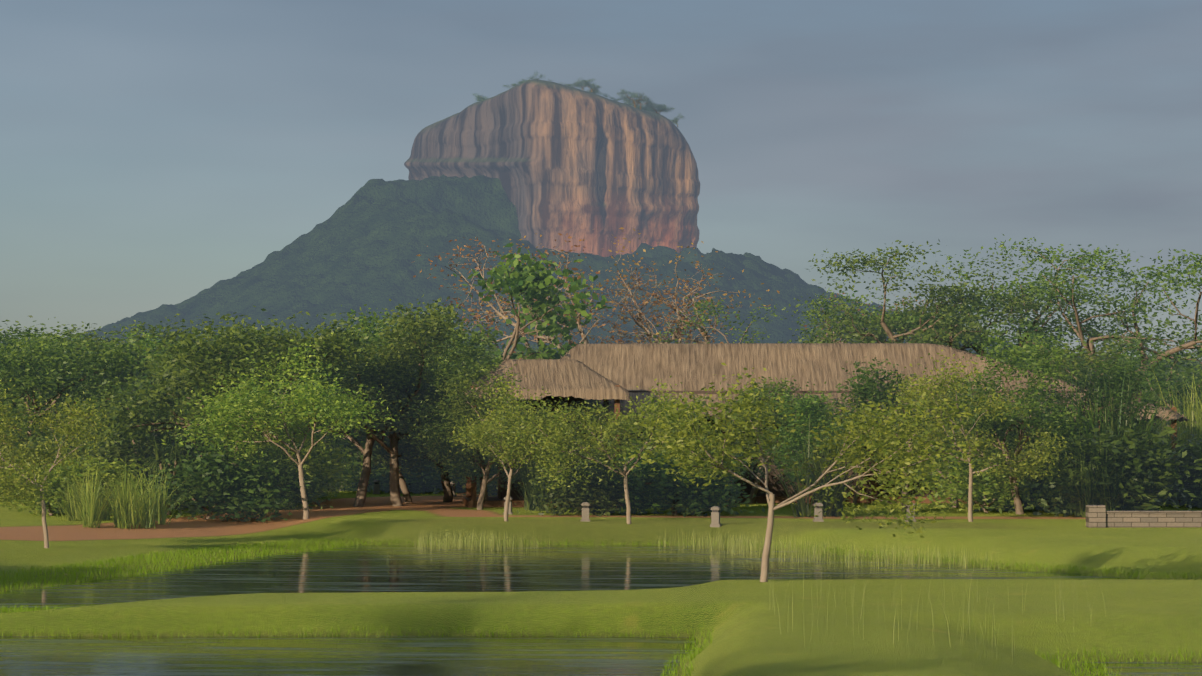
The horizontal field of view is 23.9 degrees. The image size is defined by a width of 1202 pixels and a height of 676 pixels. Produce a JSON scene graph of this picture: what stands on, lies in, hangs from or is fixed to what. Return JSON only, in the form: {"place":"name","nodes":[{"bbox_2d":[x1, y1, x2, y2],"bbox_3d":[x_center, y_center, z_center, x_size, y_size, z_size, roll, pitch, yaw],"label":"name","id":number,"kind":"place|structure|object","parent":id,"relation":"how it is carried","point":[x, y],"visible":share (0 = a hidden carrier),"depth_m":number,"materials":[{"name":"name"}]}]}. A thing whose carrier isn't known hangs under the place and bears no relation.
{"place":"outdoors","nodes":[
{"label":"outdoors","id":0,"kind":"place"},
{"bbox_2d":[498,396,585,499],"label":"side pavilion walls","id":1,"kind":"structure","parent":0,"point":[502,494],"depth_m":99.88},
{"bbox_2d":[456,359,632,402],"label":"thatched roof","id":2,"kind":"structure","parent":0,"point":[567,378],"depth_m":99.33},
{"bbox_2d":[12,174,1150,419],"bbox_3d":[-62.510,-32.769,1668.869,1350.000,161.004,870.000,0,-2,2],"label":"hill","id":3,"kind":"structure","parent":0,"point":[370,240],"depth_m":1665.55,"materials":[{"name":"plant"}]},
{"bbox_2d":[404,79,699,256],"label":"rock formation","id":4,"kind":"object","parent":3,"relation":"on","point":[557,158],"visible":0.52,"depth_m":1840.08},
{"bbox_2d":[645,100,672,112],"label":"summit tree","id":5,"kind":"object","parent":4,"relation":"on","point":[651,105],"visible":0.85,"depth_m":1873.87,"materials":[{"name":"green plant"}]},
{"bbox_2d":[0,486,1201,675],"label":"grass lawn","id":6,"kind":"structure","parent":0,"point":[741,619],"depth_m":50.90,"materials":[{"name":"green plant"}]},
{"bbox_2d":[0,434,85,503],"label":"tree","id":7,"kind":"object","parent":6,"relation":"on","point":[18,456],"visible":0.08,"depth_m":100.59,"materials":[{"name":"green plant"}]},
{"bbox_2d":[0,422,95,460],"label":"tree","id":8,"kind":"object","parent":6,"relation":"on","point":[22,440],"visible":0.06,"depth_m":110.10,"materials":[{"name":"green plant"}]},
{"bbox_2d":[0,326,105,443],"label":"dark tree","id":9,"kind":"object","parent":6,"relation":"on","point":[7,340],"visible":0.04,"depth_m":132.67,"materials":[{"name":"green plant"}]},
{"bbox_2d":[0,455,114,515],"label":"light bush","id":10,"kind":"object","parent":6,"relation":"on","point":[52,502],"visible":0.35,"depth_m":90.24,"materials":[{"name":"green plant"}]},
{"bbox_2d":[0,377,117,547],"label":"lawn tree","id":11,"kind":"object","parent":6,"relation":"on","point":[27,486],"visible":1,"depth_m":75.21,"materials":[{"name":"green plant"}]},
{"bbox_2d":[10,419,109,454],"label":"tree","id":12,"kind":"object","parent":6,"relation":"on","point":[43,435],"visible":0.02,"depth_m":106.54,"materials":[{"name":"green plant"}]},
{"bbox_2d":[0,324,132,443],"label":"tree","id":13,"kind":"object","parent":6,"relation":"on","point":[58,337],"visible":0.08,"depth_m":124.85,"materials":[{"name":"green plant"}]},
{"bbox_2d":[0,326,155,447],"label":"tree","id":14,"kind":"object","parent":6,"relation":"on","point":[27,364],"visible":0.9,"depth_m":109.61,"materials":[{"name":"green plant"}]},
{"bbox_2d":[43,471,120,520],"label":"tall grass","id":15,"kind":"structure","parent":6,"relation":"on","point":[68,511],"depth_m":87.63,"materials":[{"name":"green plant"}]},
{"bbox_2d":[1,315,162,439],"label":"dark tree","id":16,"kind":"object","parent":6,"relation":"on","point":[26,330],"visible":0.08,"depth_m":137.30,"materials":[{"name":"green plant"}]},
{"bbox_2d":[12,424,180,513],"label":"bush","id":17,"kind":"object","parent":6,"relation":"on","point":[115,451],"visible":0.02,"depth_m":93.55,"materials":[{"name":"green plant"}]},
{"bbox_2d":[42,451,168,514],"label":"light bush","id":18,"kind":"object","parent":6,"relation":"on","point":[110,471],"visible":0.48,"depth_m":90.45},
{"bbox_2d":[50,457,189,528],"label":"tall grass","id":19,"kind":"structure","parent":6,"relation":"on","point":[123,511],"depth_m":84.63,"materials":[{"name":"green plant"}]},
{"bbox_2d":[10,316,265,436],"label":"tree","id":20,"kind":"object","parent":6,"relation":"on","point":[169,328],"visible":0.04,"depth_m":126.93,"materials":[{"name":"green plant"}]},
{"bbox_2d":[68,421,216,507],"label":"bush","id":21,"kind":"object","parent":6,"relation":"on","point":[149,449],"visible":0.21,"depth_m":97.53,"materials":[{"name":"green plant"}]},
{"bbox_2d":[98,385,193,461],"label":"tree","id":22,"kind":"object","parent":6,"relation":"on","point":[145,422],"visible":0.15,"depth_m":98.52,"materials":[{"name":"green plant"}]},
{"bbox_2d":[100,465,201,526],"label":"tall grass","id":23,"kind":"structure","parent":6,"relation":"on","point":[163,520],"depth_m":86.88,"materials":[{"name":"green plant"}]},
{"bbox_2d":[142,437,193,514],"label":"tree","id":24,"kind":"object","parent":6,"relation":"on","point":[159,458],"visible":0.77,"depth_m":92.16,"materials":[{"name":"green plant"}]},
{"bbox_2d":[145,431,190,509],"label":"tree","id":25,"kind":"object","parent":6,"relation":"on","point":[167,442],"visible":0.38,"depth_m":95.84,"materials":[{"name":"green plant"}]},
{"bbox_2d":[144,396,216,451],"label":"tree","id":26,"kind":"object","parent":6,"relation":"on","point":[177,411],"visible":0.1,"depth_m":106.35,"materials":[{"name":"green plant"}]},
{"bbox_2d":[99,324,264,451],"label":"tree","id":27,"kind":"object","parent":6,"relation":"on","point":[150,343],"visible":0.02,"depth_m":119.84,"materials":[{"name":"green plant"}]},
{"bbox_2d":[77,318,354,458],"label":"tree","id":28,"kind":"object","parent":6,"relation":"on","point":[154,363],"visible":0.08,"depth_m":109.74,"materials":[{"name":"green plant"}]},
{"bbox_2d":[130,439,312,521],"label":"bush","id":29,"kind":"object","parent":6,"relation":"on","point":[215,481],"visible":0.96,"depth_m":89.47,"materials":[{"name":"green plant"}]},
{"bbox_2d":[56,306,394,511],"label":"tree","id":30,"kind":"object","parent":6,"relation":"on","point":[231,353],"visible":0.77,"depth_m":94.47,"materials":[{"name":"green plant"}]},
{"bbox_2d":[176,323,368,458],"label":"tree","id":31,"kind":"object","parent":6,"relation":"on","point":[333,373],"visible":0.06,"depth_m":104.40,"materials":[{"name":"green plant"}]},
{"bbox_2d":[161,333,400,518],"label":"tree","id":32,"kind":"object","parent":6,"relation":"on","point":[235,408],"visible":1,"depth_m":89.47,"materials":[{"name":"green plant"}]},
{"bbox_2d":[243,437,332,509],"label":"bush","id":33,"kind":"object","parent":6,"relation":"on","point":[285,473],"visible":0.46,"depth_m":97.35,"materials":[{"name":"green plant"}]},
{"bbox_2d":[225,431,360,502],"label":"light bush","id":34,"kind":"object","parent":6,"relation":"on","point":[324,470],"visible":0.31,"depth_m":104.08,"materials":[{"name":"green plant"}]},
{"bbox_2d":[316,452,356,497],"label":"light bush","id":35,"kind":"object","parent":6,"relation":"on","point":[338,476],"depth_m":110.21,"materials":[{"name":"green plant"}]},
{"bbox_2d":[318,425,369,490],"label":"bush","id":36,"kind":"object","parent":6,"relation":"on","point":[352,487],"visible":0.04,"depth_m":118.60,"materials":[{"name":"green plant"}]},
{"bbox_2d":[250,322,463,506],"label":"tree","id":37,"kind":"object","parent":6,"relation":"on","point":[366,452],"visible":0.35,"depth_m":100.22,"materials":[{"name":"green plant"}]},
{"bbox_2d":[330,452,387,491],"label":"light bush","id":38,"kind":"object","parent":6,"relation":"on","point":[353,479],"visible":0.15,"depth_m":117.25,"materials":[{"name":"green plant"}]},
{"bbox_2d":[315,302,452,488],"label":"tree","id":39,"kind":"object","parent":6,"relation":"on","point":[376,337],"visible":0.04,"depth_m":117.51,"materials":[{"name":"green plant"}]},
{"bbox_2d":[289,294,483,505],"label":"tree","id":40,"kind":"object","parent":6,"relation":"on","point":[392,449],"visible":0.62,"depth_m":99.71,"materials":[{"name":"green plant"}]},
{"bbox_2d":[321,430,465,493],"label":"bush","id":41,"kind":"object","parent":6,"relation":"on","point":[384,481],"visible":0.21,"depth_m":115.56,"materials":[{"name":"green plant"}]},
{"bbox_2d":[330,370,478,502],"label":"tree","id":42,"kind":"object","parent":6,"relation":"on","point":[405,491],"visible":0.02,"depth_m":102.51,"materials":[{"name":"green plant"}]},
{"bbox_2d":[328,312,502,501],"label":"tree","id":43,"kind":"object","parent":6,"relation":"on","point":[447,491],"visible":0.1,"depth_m":104.12,"materials":[{"name":"green plant"}]},
{"bbox_2d":[369,437,477,493],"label":"bush","id":44,"kind":"object","parent":6,"relation":"on","point":[431,489],"visible":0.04,"depth_m":115.83,"materials":[{"name":"green plant"}]},
{"bbox_2d":[413,296,512,355],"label":"tree","id":45,"kind":"object","parent":6,"relation":"on","point":[448,319],"visible":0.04,"depth_m":139.32,"materials":[{"name":"green plant"}]},
{"bbox_2d":[432,330,500,374],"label":"tree","id":46,"kind":"object","parent":6,"relation":"on","point":[486,351],"depth_m":125.73,"materials":[{"name":"green plant"}]},
{"bbox_2d":[387,349,554,499],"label":"tree","id":47,"kind":"object","parent":6,"relation":"on","point":[469,469],"visible":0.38,"depth_m":97.90,"materials":[{"name":"green plant"}]},
{"bbox_2d":[451,448,497,496],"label":"light bush","id":48,"kind":"object","parent":6,"relation":"on","point":[493,481],"visible":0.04,"depth_m":108.53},
{"bbox_2d":[418,367,548,509],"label":"tree","id":49,"kind":"object","parent":6,"relation":"on","point":[485,482],"visible":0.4,"depth_m":96.06,"materials":[{"name":"green plant"}]},
{"bbox_2d":[428,342,545,387],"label":"tree","id":50,"kind":"object","parent":6,"relation":"on","point":[498,359],"visible":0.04,"depth_m":124.85,"materials":[{"name":"green plant"}]},
{"bbox_2d":[440,369,605,520],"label":"tree","id":51,"kind":"object","parent":6,"relation":"on","point":[478,433],"visible":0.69,"depth_m":85.01,"materials":[{"name":"green plant"}]},
{"bbox_2d":[443,386,609,469],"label":"tree","id":52,"kind":"object","parent":6,"relation":"on","point":[574,407],"visible":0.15,"depth_m":99.39,"materials":[{"name":"green plant"}]},
{"bbox_2d":[453,243,611,360],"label":"tree","id":53,"kind":"object","parent":6,"relation":"on","point":[527,281],"visible":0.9,"depth_m":130.21,"materials":[{"name":"green plant"}]},
{"bbox_2d":[504,451,561,510],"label":"cane","id":54,"kind":"object","parent":6,"relation":"on","point":[532,500],"visible":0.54,"depth_m":95.38,"materials":[{"name":"green plant"}]},
{"bbox_2d":[463,385,621,507],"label":"pavilion posts","id":55,"kind":"object","parent":6,"relation":"on","point":[470,499],"visible":0.17,"depth_m":98.57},
{"bbox_2d":[514,452,653,516],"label":"bush","id":56,"kind":"object","parent":6,"relation":"on","point":[577,496],"visible":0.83,"depth_m":90.94,"materials":[{"name":"green plant"}]},
{"bbox_2d":[518,400,650,475],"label":"young tree","id":57,"kind":"object","parent":6,"relation":"on","point":[608,434],"visible":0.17,"depth_m":98.56,"materials":[{"name":"green plant"}]},
{"bbox_2d":[581,502,589,521],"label":"stone post","id":58,"kind":"object","parent":6,"relation":"on","point":[585,512],"visible":0.92,"depth_m":85.95,"materials":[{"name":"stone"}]},
{"bbox_2d":[477,376,711,523],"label":"tree","id":59,"kind":"object","parent":6,"relation":"on","point":[551,445],"visible":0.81,"depth_m":83.32,"materials":[{"name":"green plant"}]},
{"bbox_2d":[0,536,1201,675],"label":"bank fringe grass","id":60,"kind":"structure","parent":6,"relation":"on","point":[171,558],"depth_m":66.65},
{"bbox_2d":[0,545,1201,675],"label":"ponds","id":61,"kind":"structure","parent":6,"relation":"in","point":[363,568],"depth_m":60.34,"materials":[{"name":"black"}]},
{"bbox_2d":[387,527,1037,572],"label":"pond reeds","id":62,"kind":"object","parent":61,"relation":"on","point":[422,544],"visible":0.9,"depth_m":77.35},
{"bbox_2d":[566,444,764,516],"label":"bush","id":63,"kind":"object","parent":6,"relation":"on","point":[660,486],"visible":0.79,"depth_m":91.17,"materials":[{"name":"green plant"}]},
{"bbox_2d":[593,433,743,501],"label":"light bush","id":64,"kind":"object","parent":6,"relation":"on","point":[634,453],"depth_m":98.48,"materials":[{"name":"green plant"}]},
{"bbox_2d":[622,393,725,502],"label":"tree","id":65,"kind":"object","parent":6,"relation":"on","point":[680,418],"visible":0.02,"depth_m":100.81,"materials":[{"name":"green plant"}]},
{"bbox_2d":[644,401,780,507],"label":"dark tree","id":66,"kind":"object","parent":6,"relation":"on","point":[760,470],"visible":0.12,"depth_m":94.89,"materials":[{"name":"green plant"}]},
{"bbox_2d":[710,506,720,526],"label":"stone post","id":67,"kind":"object","parent":6,"relation":"on","point":[715,517],"visible":0.94,"depth_m":83.74,"materials":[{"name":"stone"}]},
{"bbox_2d":[716,374,843,503],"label":"tree","id":68,"kind":"object","parent":6,"relation":"on","point":[754,490],"visible":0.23,"depth_m":101.38,"materials":[{"name":"green plant"}]},
{"bbox_2d":[749,387,871,505],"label":"tree","id":69,"kind":"object","parent":6,"relation":"on","point":[799,435],"visible":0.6,"depth_m":98.94,"materials":[{"name":"green plant"}]},
{"bbox_2d":[615,363,1006,581],"bbox_3d":[4.065,2.697,55.798,7.502,4.465,5.516,0,-2,5],"label":"tree","id":70,"kind":"object","parent":6,"relation":"on","point":[704,457],"visible":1,"depth_m":55.15,"materials":[{"name":"green plant"}]},
{"bbox_2d":[756,416,876,516],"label":"bush","id":71,"kind":"object","parent":6,"relation":"on","point":[830,512],"visible":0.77,"depth_m":90.54,"materials":[{"name":"green plant"}]},
{"bbox_2d":[813,502,823,521],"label":"stone post","id":72,"kind":"object","parent":6,"relation":"on","point":[817,510],"visible":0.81,"depth_m":86.29,"materials":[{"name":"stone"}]},
{"bbox_2d":[496,407,1179,503],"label":"pavilion posts","id":73,"kind":"object","parent":6,"relation":"on","point":[763,499],"visible":0.06,"depth_m":102.84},
{"bbox_2d":[782,372,954,503],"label":"young tree","id":74,"kind":"object","parent":6,"relation":"on","point":[857,486],"visible":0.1,"depth_m":101.50,"materials":[{"name":"green plant"}]},
{"bbox_2d":[811,357,1021,510],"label":"dark tree","id":75,"kind":"object","parent":6,"relation":"on","point":[867,387],"visible":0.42,"depth_m":94.02,"materials":[{"name":"green plant"}]},
{"bbox_2d":[891,371,1004,507],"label":"tree","id":76,"kind":"object","parent":6,"relation":"on","point":[957,506],"visible":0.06,"depth_m":98.68,"materials":[{"name":"green plant"}]},
{"bbox_2d":[883,349,1072,521],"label":"tree","id":77,"kind":"object","parent":6,"relation":"on","point":[1030,468],"visible":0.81,"depth_m":85.42,"materials":[{"name":"green plant"}]},
{"bbox_2d":[904,447,1052,513],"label":"light bush","id":78,"kind":"object","parent":6,"relation":"on","point":[987,492],"visible":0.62,"depth_m":92.52,"materials":[{"name":"green plant"}]},
{"bbox_2d":[945,440,1062,511],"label":"bush","id":79,"kind":"object","parent":6,"relation":"on","point":[1031,493],"visible":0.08,"depth_m":94.59,"materials":[{"name":"green plant"}]},
{"bbox_2d":[914,328,1095,513],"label":"tree","id":80,"kind":"object","parent":6,"relation":"on","point":[1010,421],"visible":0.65,"depth_m":92.33,"materials":[{"name":"green plant"}]},
{"bbox_2d":[960,347,1178,454],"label":"dark tree","id":81,"kind":"object","parent":6,"relation":"on","point":[1119,384],"visible":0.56,"depth_m":94.90,"materials":[{"name":"green plant"}]},
{"bbox_2d":[1003,362,1175,510],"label":"bamboo","id":82,"kind":"object","parent":6,"relation":"on","point":[1051,503],"depth_m":95.38,"materials":[{"name":"green plant"}]},
{"bbox_2d":[1037,424,1147,517],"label":"bush","id":83,"kind":"object","parent":6,"relation":"on","point":[1087,496],"visible":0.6,"depth_m":89.56,"materials":[{"name":"green plant"}]},
{"bbox_2d":[996,415,1201,516],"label":"bush","id":84,"kind":"object","parent":6,"relation":"on","point":[1142,481],"visible":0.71,"depth_m":90.37,"materials":[{"name":"green plant"}]},
{"bbox_2d":[1030,335,1175,433],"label":"tree","id":85,"kind":"object","parent":6,"relation":"on","point":[1090,359],"visible":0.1,"depth_m":134.91,"materials":[{"name":"green plant"}]},
{"bbox_2d":[1011,357,1201,512],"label":"bamboo","id":86,"kind":"object","parent":6,"relation":"on","point":[1126,424],"visible":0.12,"depth_m":93.14,"materials":[{"name":"green plant"}]},
{"bbox_2d":[1025,357,1195,513],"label":"bamboo","id":87,"kind":"object","parent":6,"relation":"on","point":[1092,428],"visible":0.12,"depth_m":92.47,"materials":[{"name":"green plant"}]},
{"bbox_2d":[1029,374,1201,510],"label":"bamboo","id":88,"kind":"object","parent":6,"relation":"on","point":[1140,430],"visible":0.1,"depth_m":94.26,"materials":[{"name":"green plant"}]},
{"bbox_2d":[1079,376,1199,510],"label":"bamboo","id":89,"kind":"object","parent":6,"relation":"on","point":[1139,424],"visible":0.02,"depth_m":95.08,"materials":[{"name":"green plant"}]},
{"bbox_2d":[1086,505,1201,527],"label":"stone parapet","id":90,"kind":"structure","parent":6,"relation":"on","point":[1098,516],"depth_m":81.82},
{"bbox_2d":[1096,330,1201,443],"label":"dark tree","id":91,"kind":"object","parent":6,"relation":"on","point":[1169,381],"visible":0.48,"depth_m":128.39,"materials":[{"name":"green plant"}]},
{"bbox_2d":[1143,367,1201,459],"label":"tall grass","id":92,"kind":"structure","parent":6,"relation":"on","point":[1188,422],"depth_m":111.04,"materials":[{"name":"green plant"}]},
{"bbox_2d":[1151,375,1201,483],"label":"bamboo","id":93,"kind":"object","parent":6,"relation":"on","point":[1198,409],"depth_m":109.55,"materials":[{"name":"green plant"}]},
{"bbox_2d":[1154,432,1201,508],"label":"bush","id":94,"kind":"object","parent":6,"relation":"on","point":[1192,488],"visible":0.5,"depth_m":98.25,"materials":[{"name":"green plant"}]},
{"bbox_2d":[0,0,1201,373],"label":"sky","id":95,"kind":"structure","parent":0,"point":[154,153],"materials":[{"name":"blue"}]},
{"bbox_2d":[586,391,1140,495],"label":"pavilion walls","id":96,"kind":"structure","parent":0,"point":[772,480],"depth_m":104.12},
{"bbox_2d":[560,343,1188,421],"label":"thatched roof","id":97,"kind":"structure","parent":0,"point":[689,366],"depth_m":106.10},
{"bbox_2d":[772,554,1105,652],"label":"seeding grass","id":98,"kind":"structure","parent":0,"point":[913,605],"depth_m":44.29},
{"label":"ground","id":99,"kind":"structure","parent":0,"visible":0},
{"bbox_2d":[0,317,107,422],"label":"tree","id":100,"kind":"object","parent":99,"relation":"on","point":[69,333],"visible":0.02,"depth_m":172.01,"materials":[{"name":"green plant"}]},
{"bbox_2d":[411,224,623,361],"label":"bare tree","id":101,"kind":"object","parent":99,"relation":"on","point":[549,339],"visible":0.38,"depth_m":161.14,"materials":[{"name":"brown plant"}]},
{"bbox_2d":[460,233,680,351],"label":"bare tree","id":102,"kind":"object","parent":99,"relation":"on","point":[569,341],"visible":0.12,"depth_m":164.20,"materials":[{"name":"green plant"}]},
{"bbox_2d":[569,263,736,343],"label":"bare tree","id":103,"kind":"object","parent":99,"relation":"on","point":[705,336],"visible":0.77,"depth_m":165.94,"materials":[{"name":"brown plant"}]},
{"bbox_2d":[557,227,779,343],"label":"bare tree","id":104,"kind":"object","parent":99,"relation":"on","point":[649,300],"visible":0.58,"depth_m":169.73,"materials":[{"name":"brown plant"}]},
{"bbox_2d":[636,287,923,343],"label":"spreading tree","id":105,"kind":"object","parent":99,"relation":"on","point":[826,309],"visible":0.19,"depth_m":161.26,"materials":[{"name":"green plant"}]},
{"bbox_2d":[777,239,1072,358],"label":"spreading tree","id":106,"kind":"object","parent":99,"relation":"on","point":[926,337],"visible":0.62,"depth_m":148.72,"materials":[{"name":"green plant"}]},
{"bbox_2d":[805,234,1166,391],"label":"spreading tree","id":107,"kind":"object","parent":99,"relation":"on","point":[1085,331],"visible":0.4,"depth_m":153.95,"materials":[{"name":"green plant"}]},
{"bbox_2d":[990,245,1201,415],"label":"spreading tree","id":108,"kind":"object","parent":99,"relation":"on","point":[1192,345],"visible":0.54,"depth_m":147.47,"materials":[{"name":"green plant"}]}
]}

